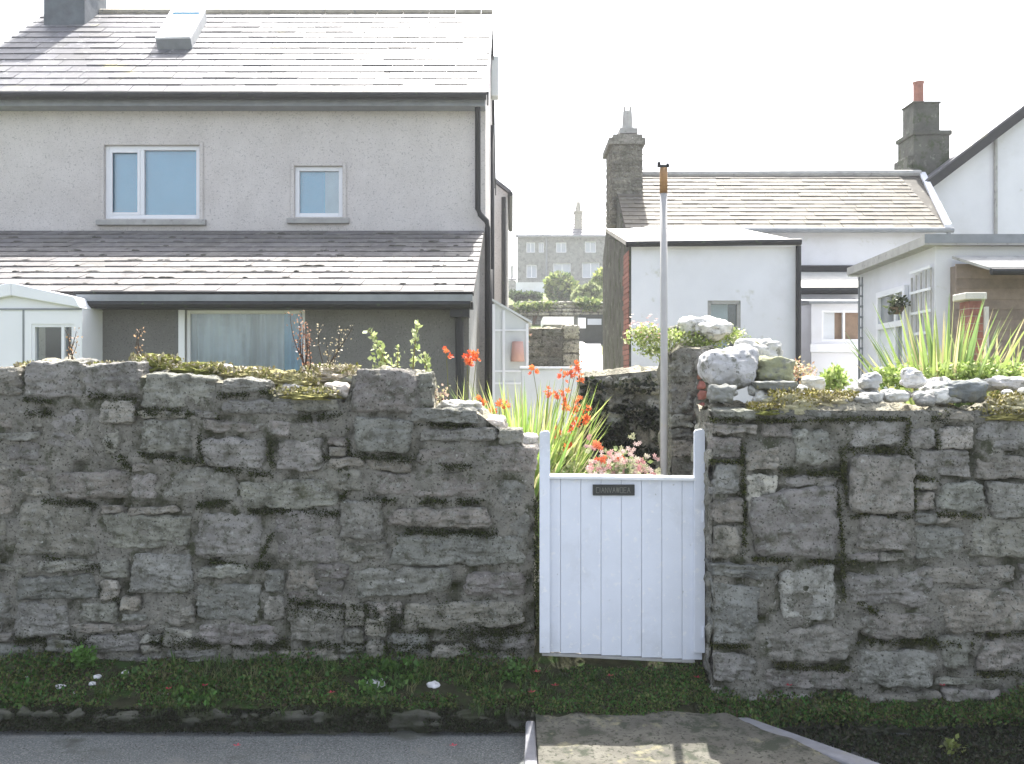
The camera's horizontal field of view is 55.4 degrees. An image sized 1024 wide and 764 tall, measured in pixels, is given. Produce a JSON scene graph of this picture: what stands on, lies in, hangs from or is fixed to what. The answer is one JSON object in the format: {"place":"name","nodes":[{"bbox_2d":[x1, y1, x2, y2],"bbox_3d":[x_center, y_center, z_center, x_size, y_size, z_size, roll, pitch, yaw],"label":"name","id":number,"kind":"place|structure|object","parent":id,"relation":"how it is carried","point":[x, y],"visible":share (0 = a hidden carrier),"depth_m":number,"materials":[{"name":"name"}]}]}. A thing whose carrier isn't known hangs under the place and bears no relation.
{"place":"outdoors","nodes":[
{"label":"outdoors","id":0,"kind":"place"},
{"bbox_2d":[0,645,550,713],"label":"grass verge","id":1,"kind":"object","parent":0,"point":[122,701],"depth_m":5.20,"materials":[{"name":"green plant"}]},
{"bbox_2d":[69,642,99,668],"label":"weed","id":2,"kind":"object","parent":1,"relation":"on","point":[82,656],"visible":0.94,"depth_m":5.41,"materials":[{"name":"green plant"}]},
{"bbox_2d":[0,655,429,708],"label":"ground cover","id":3,"kind":"object","parent":1,"relation":"on","point":[361,683],"visible":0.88,"depth_m":5.24,"materials":[{"name":"green plant"}]},
{"bbox_2d":[499,655,525,682],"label":"weed","id":4,"kind":"object","parent":1,"relation":"on","point":[516,672],"visible":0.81,"depth_m":5.30,"materials":[{"name":"green plant"}]},
{"bbox_2d":[15,292,1002,728],"bbox_3d":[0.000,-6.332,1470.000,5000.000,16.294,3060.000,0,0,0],"label":"ground","id":5,"kind":"structure","parent":0,"point":[545,298],"depth_m":5.42,"materials":[{"name":"plant"}]},
{"bbox_2d":[0,0,498,408],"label":"pebbledashed house","id":6,"kind":"structure","parent":5,"relation":"on","point":[233,186],"depth_m":14.00,"materials":[{"name":"white stone"}]},
{"bbox_2d":[96,141,206,225],"bbox_3d":[-5.163,-2.846,14.030,1.562,1.205,0.200,0,0,0],"label":"window","id":7,"kind":"structure","parent":6,"relation":"in","point":[146,185],"depth_m":14.12,"materials":[{"name":"white plastic"}]},
{"bbox_2d":[178,310,304,370],"bbox_3d":[-2.876,-0.237,10.464,1.342,1.059,0.189,0,0,0],"label":"window","id":8,"kind":"structure","parent":6,"relation":"in","point":[247,338],"depth_m":10.52,"materials":[{"name":"glass"}]},
{"bbox_2d":[287,162,348,223],"bbox_3d":[-2.775,-2.709,14.030,0.888,0.880,0.200,0,0,0],"label":"window","id":9,"kind":"structure","parent":6,"relation":"in","point":[318,190],"depth_m":14.07,"materials":[{"name":"glass"}]},
{"bbox_2d":[0,355,538,663],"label":"rubble wall","id":10,"kind":"structure","parent":5,"relation":"on","point":[148,537],"depth_m":5.50,"materials":[{"name":"stone"}]},
{"bbox_2d":[13,352,361,400],"bbox_3d":[-2.340,-0.037,5.725,2.966,0.284,0.609,0,0,0],"label":"moss","id":11,"kind":"object","parent":10,"relation":"on","point":[313,379],"visible":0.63,"depth_m":5.66,"materials":[{"name":"green plant"}]},
{"bbox_2d":[10,387,538,655],"bbox_3d":[-1.321,0.789,5.499,2.994,1.516,0.071,0,0,0],"label":"moss","id":12,"kind":"object","parent":10,"relation":"attached to","point":[429,531],"visible":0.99,"depth_m":5.49,"materials":[{"name":"plant"}]},
{"bbox_2d":[285,310,314,370],"bbox_3d":[-1.250,-0.192,5.735,0.146,0.466,0.176,0,0,32],"label":"weed","id":13,"kind":"object","parent":10,"relation":"on","point":[302,348],"depth_m":5.74,"materials":[{"name":"brown plant"}]},
{"bbox_2d":[313,324,352,364],"bbox_3d":[-1.069,-0.149,5.830,0.235,0.407,0.110,0,0,-12],"label":"weed","id":14,"kind":"object","parent":10,"relation":"on","point":[334,357],"depth_m":5.83,"materials":[{"name":"brown plant"}]},
{"bbox_2d":[324,381,349,398],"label":"rock","id":15,"kind":"object","parent":10,"relation":"on","point":[343,388],"visible":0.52,"depth_m":5.53,"materials":[{"name":"grey stone"}]},
{"bbox_2d":[372,342,389,368],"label":"leafy weed","id":16,"kind":"object","parent":10,"relation":"on","point":[380,363],"visible":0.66,"depth_m":5.72,"materials":[{"name":"green plant"}]},
{"bbox_2d":[363,328,399,366],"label":"leafy weed","id":17,"kind":"object","parent":10,"relation":"on","point":[378,343],"visible":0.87,"depth_m":5.75,"materials":[{"name":"green plant"}]},
{"bbox_2d":[401,320,422,369],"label":"leafy weed","id":18,"kind":"object","parent":10,"relation":"on","point":[414,358],"visible":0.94,"depth_m":5.75,"materials":[{"name":"green plant"}]},
{"bbox_2d":[436,399,483,412],"bbox_3d":[-0.312,0.145,5.748,0.296,0.093,0.309,0,0,0],"label":"rock","id":19,"kind":"object","parent":10,"relation":"on","point":[456,403],"visible":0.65,"depth_m":5.62,"materials":[{"name":"grey stone"}]},
{"bbox_2d":[486,414,507,429],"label":"rock","id":20,"kind":"object","parent":10,"relation":"on","point":[498,421],"visible":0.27,"depth_m":5.64,"materials":[{"name":"grey stone"}]},
{"bbox_2d":[522,432,538,447],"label":"rock","id":21,"kind":"object","parent":10,"relation":"on","point":[530,438],"visible":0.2,"depth_m":5.62,"materials":[{"name":"grey stone"}]},
{"bbox_2d":[442,346,485,406],"bbox_3d":[-0.317,0.383,6.244,0.261,1.233,0.214,0,0,22],"label":"crocosmia","id":22,"kind":"object","parent":5,"relation":"on","point":[474,355],"visible":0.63,"depth_m":6.25,"materials":[{"name":"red plant"}]},
{"bbox_2d":[494,179,512,306],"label":"house","id":23,"kind":"structure","parent":5,"relation":"on","point":[503,210],"depth_m":22.00,"materials":[{"name":"stone"}]},
{"bbox_2d":[492,299,531,426],"bbox_3d":[0.003,0.013,13.110,0.512,2.174,1.080,0,0,0],"label":"greenhouse","id":24,"kind":"object","parent":5,"relation":"on","point":[509,325],"visible":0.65,"depth_m":12.61,"materials":[{"name":"glass"}]},
{"bbox_2d":[511,341,524,361],"bbox_3d":[0.073,-0.392,12.550,0.180,0.258,0.180,0,0,0],"label":"hanging cloth","id":25,"kind":"object","parent":24,"relation":"hanging from","point":[517,353],"visible":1,"depth_m":12.48,"materials":[{"name":"fabric"}]},
{"bbox_2d":[508,265,516,291],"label":"house","id":26,"kind":"structure","parent":5,"relation":"on","point":[512,279],"depth_m":120.00,"materials":[{"name":"stone"}]},
{"bbox_2d":[476,395,563,452],"bbox_3d":[-0.116,0.591,6.344,0.988,1.018,0.816,0,0,0],"label":"crocosmia","id":27,"kind":"object","parent":5,"relation":"on","point":[478,397],"visible":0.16,"depth_m":6.24,"materials":[{"name":"orange plant"}]},
{"bbox_2d":[508,289,542,302],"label":"hedge","id":28,"kind":"object","parent":5,"relation":"on","point":[516,296],"visible":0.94,"depth_m":55.60,"materials":[{"name":"green plant"}]},
{"bbox_2d":[516,282,543,292],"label":"garden wall","id":29,"kind":"structure","parent":5,"relation":"on","point":[531,286],"depth_m":88.00,"materials":[{"name":"white paint"}]},
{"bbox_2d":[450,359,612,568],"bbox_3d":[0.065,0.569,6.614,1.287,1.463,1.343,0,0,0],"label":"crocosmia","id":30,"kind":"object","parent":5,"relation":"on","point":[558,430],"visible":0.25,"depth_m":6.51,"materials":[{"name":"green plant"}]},
{"bbox_2d":[512,299,556,324],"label":"bush","id":31,"kind":"object","parent":5,"relation":"on","point":[529,306],"visible":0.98,"depth_m":41.68,"materials":[{"name":"green plant"}]},
{"bbox_2d":[490,400,584,555],"bbox_3d":[-0.032,0.650,6.159,1.013,1.100,1.122,0,0,-39],"label":"crocosmia","id":32,"kind":"object","parent":5,"relation":"on","point":[557,468],"visible":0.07,"depth_m":5.99,"materials":[{"name":"green plant"}]},
{"bbox_2d":[519,367,582,457],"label":"wall","id":33,"kind":"structure","parent":5,"relation":"on","point":[545,376],"depth_m":11.00,"materials":[{"name":"white paint"}]},
{"bbox_2d":[529,324,579,366],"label":"stone wall","id":34,"kind":"structure","parent":5,"relation":"on","point":[549,346],"depth_m":22.49,"materials":[{"name":"grey stone"}]},
{"bbox_2d":[508,301,602,323],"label":"retaining wall","id":35,"kind":"structure","parent":5,"relation":"on","point":[568,309],"depth_m":41.84,"materials":[{"name":"stone"}]},
{"bbox_2d":[541,317,573,327],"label":"outbuilding","id":36,"kind":"structure","parent":5,"relation":"on","point":[557,322],"depth_m":29.80,"materials":[{"name":"paint"}]},
{"bbox_2d":[515,202,605,284],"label":"stone terrace house","id":37,"kind":"structure","parent":5,"relation":"on","point":[572,241],"depth_m":95.15,"materials":[{"name":"grey stone"}]},
{"bbox_2d":[526,265,536,277],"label":"window","id":38,"kind":"structure","parent":37,"relation":"in","point":[531,270],"depth_m":95.26,"materials":[{"name":"white glass"}]},
{"bbox_2d":[553,263,570,273],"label":"window","id":39,"kind":"structure","parent":37,"relation":"in","point":[565,267],"depth_m":95.26,"materials":[{"name":"white glass"}]},
{"bbox_2d":[582,262,598,277],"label":"window","id":40,"kind":"structure","parent":37,"relation":"in","point":[588,268],"depth_m":95.26,"materials":[{"name":"white plastic"}]},
{"bbox_2d":[543,270,579,301],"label":"bush","id":41,"kind":"object","parent":5,"relation":"on","point":[559,285],"visible":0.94,"depth_m":59.31,"materials":[{"name":"green plant"}]},
{"bbox_2d":[537,436,614,496],"bbox_3d":[0.328,0.821,6.383,0.927,1.040,0.871,0,0,-35],"label":"shrub","id":42,"kind":"object","parent":5,"relation":"on","point":[572,466],"visible":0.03,"depth_m":6.31,"materials":[{"name":"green plant"}]},
{"bbox_2d":[570,280,602,299],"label":"bush","id":43,"kind":"object","parent":5,"relation":"on","point":[590,289],"visible":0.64,"depth_m":51.63,"materials":[{"name":"green plant"}]},
{"bbox_2d":[572,295,602,312],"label":"bush","id":44,"kind":"object","parent":5,"relation":"on","point":[586,303],"visible":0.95,"depth_m":41.64,"materials":[{"name":"green plant"}]},
{"bbox_2d":[574,314,602,344],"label":"garage","id":45,"kind":"structure","parent":5,"relation":"on","point":[591,328],"depth_m":34.00,"materials":[{"name":"grey concrete"}]},
{"bbox_2d":[591,267,602,289],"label":"bush","id":46,"kind":"object","parent":5,"relation":"on","point":[597,277],"visible":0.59,"depth_m":57.72,"materials":[{"name":"green plant"}]},
{"bbox_2d":[575,365,658,471],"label":"garden wall","id":47,"kind":"structure","parent":5,"relation":"on","point":[615,396],"depth_m":7.50,"materials":[{"name":"stone"}]},
{"bbox_2d":[577,373,658,474],"bbox_3d":[0.829,0.377,7.472,0.680,0.910,0.167,0,0,0],"label":"ivy","id":48,"kind":"object","parent":47,"relation":"attached to","point":[645,413],"visible":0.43,"depth_m":7.46,"materials":[{"name":"green plant"}]},
{"bbox_2d":[581,432,661,474],"bbox_3d":[0.659,0.801,6.003,0.526,0.999,0.488,0,0,0],"label":"flowering shrub","id":49,"kind":"object","parent":5,"relation":"on","point":[616,463],"visible":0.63,"depth_m":5.85,"materials":[{"name":"pink plant"}]},
{"bbox_2d":[657,162,668,474],"bbox_3d":[0.908,0.015,5.860,0.070,2.670,0.046,0,0,0],"label":"pole","id":50,"kind":"object","parent":5,"relation":"on","point":[663,341],"visible":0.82,"depth_m":5.84,"materials":[{"name":"metal"}]},
{"bbox_2d":[657,341,715,475],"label":"stone pillar","id":51,"kind":"structure","parent":5,"relation":"on","point":[687,388],"depth_m":5.95,"materials":[{"name":"grey stone"}]},
{"bbox_2d":[621,314,750,362],"bbox_3d":[1.088,-0.273,6.163,0.816,0.311,0.313,0,0,0],"label":"stonecrop","id":52,"kind":"object","parent":51,"relation":"on","point":[640,334],"visible":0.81,"depth_m":6.11,"materials":[{"name":"green plant"}]},
{"bbox_2d":[698,320,733,340],"bbox_3d":[1.278,-0.322,6.102,0.229,0.133,0.216,0,0,0],"label":"rock","id":53,"kind":"object","parent":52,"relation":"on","point":[717,330],"visible":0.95,"depth_m":6.03,"materials":[{"name":"grey stone"}]},
{"bbox_2d":[677,315,726,336],"bbox_3d":[1.214,-0.355,6.225,0.323,0.140,0.266,0,0,0],"label":"rock","id":54,"kind":"object","parent":51,"relation":"on","point":[688,323],"visible":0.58,"depth_m":6.13,"materials":[{"name":"grey stone"}]},
{"bbox_2d":[603,81,953,402],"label":"cottage","id":55,"kind":"structure","parent":5,"relation":"on","point":[772,255],"depth_m":17.00,"materials":[{"name":"paint"}]},
{"bbox_2d":[708,301,740,348],"bbox_3d":[3.044,-0.700,14.130,0.475,0.937,0.230,0,0,0],"label":"window","id":56,"kind":"structure","parent":55,"relation":"in","point":[730,311],"depth_m":14.21,"materials":[{"name":"grey glass"}]},
{"bbox_2d":[690,398,1023,720],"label":"rubble wall","id":57,"kind":"structure","parent":5,"relation":"on","point":[929,572],"depth_m":5.20,"materials":[{"name":"stone"}]},
{"bbox_2d":[539,429,704,662],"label":"garden gate","id":58,"kind":"structure","parent":57,"relation":"attached to","point":[621,566],"depth_m":5.42,"materials":[{"name":"paint"}]},
{"bbox_2d":[706,383,736,403],"bbox_3d":[1.150,0.064,5.361,0.154,0.112,0.207,0,0,0],"label":"rock","id":59,"kind":"object","parent":57,"relation":"on","point":[723,393],"visible":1,"depth_m":5.28,"materials":[{"name":"grey stone"}]},
{"bbox_2d":[697,343,759,389],"bbox_3d":[1.235,-0.085,5.564,0.330,0.269,0.320,0,0,0],"label":"rock","id":60,"kind":"object","parent":57,"relation":"on","point":[736,365],"visible":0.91,"depth_m":5.44,"materials":[{"name":"grey stone"}]},
{"bbox_2d":[734,338,782,356],"bbox_3d":[1.454,-0.176,5.762,0.281,0.170,0.214,0,0,0],"label":"rock","id":61,"kind":"object","parent":60,"relation":"on","point":[769,347],"visible":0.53,"depth_m":5.69,"materials":[{"name":"grey stone"}]},
{"bbox_2d":[751,380,798,391],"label":"rock","id":62,"kind":"object","parent":57,"relation":"on","point":[768,385],"visible":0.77,"depth_m":5.31,"materials":[{"name":"grey stone"}]},
{"bbox_2d":[754,355,795,380],"bbox_3d":[1.484,-0.066,5.545,0.232,0.173,0.213,0,0,0],"label":"rock","id":63,"kind":"object","parent":62,"relation":"on","point":[775,368],"visible":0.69,"depth_m":5.46,"materials":[{"name":"stone"}]},
{"bbox_2d":[793,356,817,383],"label":"plant","id":64,"kind":"object","parent":57,"relation":"on","point":[797,370],"visible":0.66,"depth_m":5.69,"materials":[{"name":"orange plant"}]},
{"bbox_2d":[801,376,825,390],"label":"rubble stone","id":65,"kind":"object","parent":57,"relation":"on","point":[815,382],"visible":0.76,"depth_m":5.50,"materials":[{"name":"grey stone"}]},
{"bbox_2d":[818,362,852,392],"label":"plant","id":66,"kind":"object","parent":57,"relation":"on","point":[836,377],"visible":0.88,"depth_m":5.75,"materials":[{"name":"green plant"}]},
{"bbox_2d":[853,392,872,403],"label":"rubble stone","id":67,"kind":"object","parent":57,"relation":"on","point":[863,398],"visible":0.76,"depth_m":5.26,"materials":[{"name":"grey stone"}]},
{"bbox_2d":[706,406,1023,680],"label":"moss","id":68,"kind":"object","parent":57,"relation":"attached to","point":[741,462],"visible":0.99,"depth_m":5.19,"materials":[{"name":"plant"}]},
{"bbox_2d":[857,390,878,393],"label":"rubble stone","id":69,"kind":"object","parent":57,"relation":"on","point":[868,391],"visible":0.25,"depth_m":5.38,"materials":[{"name":"grey stone"}]},
{"bbox_2d":[857,372,882,390],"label":"rock","id":70,"kind":"object","parent":69,"relation":"on","point":[870,381],"visible":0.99,"depth_m":5.37,"materials":[{"name":"grey stone"}]},
{"bbox_2d":[745,387,1023,420],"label":"moss","id":71,"kind":"object","parent":57,"relation":"on","point":[799,402],"visible":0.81,"depth_m":5.22,"materials":[{"name":"green plant"}]},
{"bbox_2d":[883,389,909,402],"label":"rubble stone","id":72,"kind":"object","parent":57,"relation":"on","point":[893,395],"visible":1,"depth_m":5.30,"materials":[{"name":"grey stone"}]},
{"bbox_2d":[869,357,937,389],"bbox_3d":[2.307,-0.049,5.789,0.383,0.200,0.277,0,0,0],"label":"plant","id":73,"kind":"object","parent":57,"relation":"on","point":[890,377],"visible":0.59,"depth_m":5.77,"materials":[{"name":"green plant"}]},
{"bbox_2d":[914,394,935,406],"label":"rubble stone","id":74,"kind":"object","parent":57,"relation":"on","point":[927,400],"visible":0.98,"depth_m":5.26,"materials":[{"name":"grey stone"}]},
{"bbox_2d":[932,378,988,403],"bbox_3d":[2.467,0.048,5.382,0.274,0.144,0.242,0,0,10],"label":"rock","id":75,"kind":"object","parent":57,"relation":"on","point":[970,390],"visible":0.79,"depth_m":5.28,"materials":[{"name":"grey stone"}]},
{"bbox_2d":[972,355,1023,378],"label":"plant","id":76,"kind":"object","parent":57,"relation":"on","point":[1006,371],"visible":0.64,"depth_m":5.75,"materials":[{"name":"green plant"}]},
{"bbox_2d":[981,375,1023,391],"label":"rock","id":77,"kind":"object","parent":57,"relation":"on","point":[1001,383],"visible":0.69,"depth_m":5.52,"materials":[{"name":"grey stone"}]},
{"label":"rubble stone","id":78,"kind":"object","parent":57,"relation":"on","visible":0},
{"bbox_2d":[932,388,949,401],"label":"rubble stone","id":79,"kind":"object","parent":78,"relation":"on","point":[941,394],"visible":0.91,"depth_m":5.26,"materials":[{"name":"grey stone"}]},
{"bbox_2d":[843,297,1023,407],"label":"sword leaf plant","id":80,"kind":"object","parent":5,"relation":"on","point":[920,357],"visible":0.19,"depth_m":5.98,"materials":[{"name":"green plant"}]},
{"bbox_2d":[847,234,1023,400],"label":"flat roofed extension","id":81,"kind":"object","parent":5,"relation":"on","point":[886,276],"visible":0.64,"depth_m":11.19,"materials":[{"name":"white paint"}]},
{"bbox_2d":[858,277,862,379],"bbox_3d":[4.713,-0.305,13.100,0.129,2.209,0.030,0,0,0],"label":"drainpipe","id":82,"kind":"object","parent":81,"relation":"attached to","point":[859,317],"visible":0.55,"depth_m":13.10,"materials":[{"name":"grey plastic"}]},
{"bbox_2d":[876,285,907,400],"bbox_3d":[4.606,-0.064,11.851,0.047,2.128,1.060,0,0,3],"label":"door","id":83,"kind":"structure","parent":81,"relation":"in","point":[882,297],"depth_m":11.89,"materials":[{"name":"white plastic"}]},
{"bbox_2d":[882,295,910,315],"bbox_3d":[4.433,-0.886,11.237,0.264,0.247,0.295,0,0,-36],"label":"wall planter","id":84,"kind":"object","parent":81,"relation":"attached to","point":[896,306],"visible":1,"depth_m":11.19,"materials":[{"name":"green plant"}]},
{"bbox_2d":[909,265,931,358],"bbox_3d":[4.538,-0.230,10.847,0.028,2.060,0.630,0,0,3],"label":"trellis","id":85,"kind":"object","parent":81,"relation":"attached to","point":[915,292],"visible":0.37,"depth_m":10.83,"materials":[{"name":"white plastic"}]},
{"bbox_2d":[926,356,992,379],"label":"plant","id":86,"kind":"object","parent":5,"relation":"on","point":[964,371],"visible":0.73,"depth_m":5.75,"materials":[{"name":"green plant"}]},
{"bbox_2d":[953,292,986,361],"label":"brick pier","id":87,"kind":"structure","parent":5,"relation":"on","point":[971,302],"depth_m":9.20,"materials":[{"name":"brick"}]},
{"bbox_2d":[922,80,1023,233],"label":"white house","id":88,"kind":"structure","parent":5,"relation":"on","point":[976,179],"depth_m":18.80,"materials":[{"name":"paint"}]},
{"bbox_2d":[927,331,1023,397],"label":"sword leaf plant","id":89,"kind":"object","parent":5,"relation":"on","point":[1017,359],"visible":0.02,"depth_m":6.06,"materials":[{"name":"plant"}]},
{"bbox_2d":[984,307,988,357],"bbox_3d":[4.432,0.199,9.120,0.032,1.803,0.040,0,0,0],"label":"timber post","id":90,"kind":"object","parent":5,"relation":"on","point":[986,315],"visible":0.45,"depth_m":9.10,"materials":[{"name":"wood"}]},
{"bbox_2d":[950,256,1023,365],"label":"shed","id":91,"kind":"structure","parent":5,"relation":"on","point":[999,280],"depth_m":10.35,"materials":[{"name":"brown wood"}]},
{"bbox_2d":[0,729,1023,763],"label":"road","id":92,"kind":"structure","parent":0,"point":[201,747],"depth_m":4.80,"materials":[{"name":"grey asphalt"}]},
{"bbox_2d":[0,703,532,734],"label":"ground cover","id":93,"kind":"object","parent":92,"relation":"on","point":[197,724],"visible":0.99,"depth_m":5.00,"materials":[{"name":"green plant"}]},
{"bbox_2d":[0,705,535,734],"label":"kerb","id":94,"kind":"structure","parent":92,"relation":"on","point":[412,720],"depth_m":5.02,"materials":[{"name":"concrete"}]},
{"bbox_2d":[152,699,539,717],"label":"grass","id":95,"kind":"structure","parent":94,"relation":"on","point":[383,710],"depth_m":5.03,"materials":[{"name":"green plant"}]},
{"bbox_2d":[524,721,537,763],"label":"edging strip","id":96,"kind":"object","parent":92,"relation":"on","point":[530,746],"visible":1,"depth_m":4.68,"materials":[{"name":"white concrete"}]},
{"bbox_2d":[535,711,840,763],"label":"crossover","id":97,"kind":"object","parent":92,"relation":"on","point":[669,737],"visible":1,"depth_m":4.67,"materials":[{"name":"concrete"}]},
{"bbox_2d":[533,591,719,717],"bbox_3d":[0.600,1.515,5.565,0.960,0.447,1.170,0,0,0],"label":"threshold","id":98,"kind":"object","parent":97,"relation":"on","point":[558,664],"visible":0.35,"depth_m":5.36,"materials":[{"name":"soil"}]},
{"bbox_2d":[532,662,717,715],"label":"grass","id":99,"kind":"structure","parent":98,"relation":"on","point":[598,677],"depth_m":5.27,"materials":[{"name":"green plant"}]},
{"bbox_2d":[739,718,879,763],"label":"edging strip","id":100,"kind":"object","parent":92,"relation":"on","point":[840,756],"visible":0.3,"depth_m":4.61,"materials":[{"name":"grey concrete"}]},
{"bbox_2d":[766,718,1023,763],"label":"ground cover","id":101,"kind":"object","parent":92,"relation":"on","point":[844,737],"visible":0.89,"depth_m":4.73,"materials":[{"name":"green plant"}]},
{"bbox_2d":[938,733,975,759],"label":"weed","id":102,"kind":"object","parent":101,"relation":"on","point":[949,744],"visible":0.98,"depth_m":4.62,"materials":[{"name":"green plant"}]},
{"bbox_2d":[772,717,1023,733],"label":"kerb","id":103,"kind":"structure","parent":92,"relation":"on","point":[869,729],"depth_m":5.02,"materials":[{"name":"stone"}]},
{"bbox_2d":[0,0,1023,281],"label":"sky","id":104,"kind":"structure","parent":0,"point":[709,85],"materials":[{"name":"white"}]},
{"bbox_2d":[579,341,602,371],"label":"driveway","id":105,"kind":"structure","parent":0,"point":[591,358],"depth_m":25.52,"materials":[{"name":"concrete"}]},
{"bbox_2d":[698,682,1023,729],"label":"grass verge","id":106,"kind":"object","parent":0,"point":[918,703],"depth_m":5.14,"materials":[{"name":"plant"}]},
{"bbox_2d":[716,693,955,727],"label":"grass","id":107,"kind":"structure","parent":106,"relation":"on","point":[780,707],"depth_m":5.05,"materials":[{"name":"green plant"}]},
{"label":"rubble stone","id":108,"kind":"object","parent":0,"visible":0},
{"bbox_2d":[899,367,927,388],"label":"rock","id":109,"kind":"object","parent":108,"relation":"on","point":[911,377],"visible":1,"depth_m":5.39,"materials":[{"name":"grey stone"}]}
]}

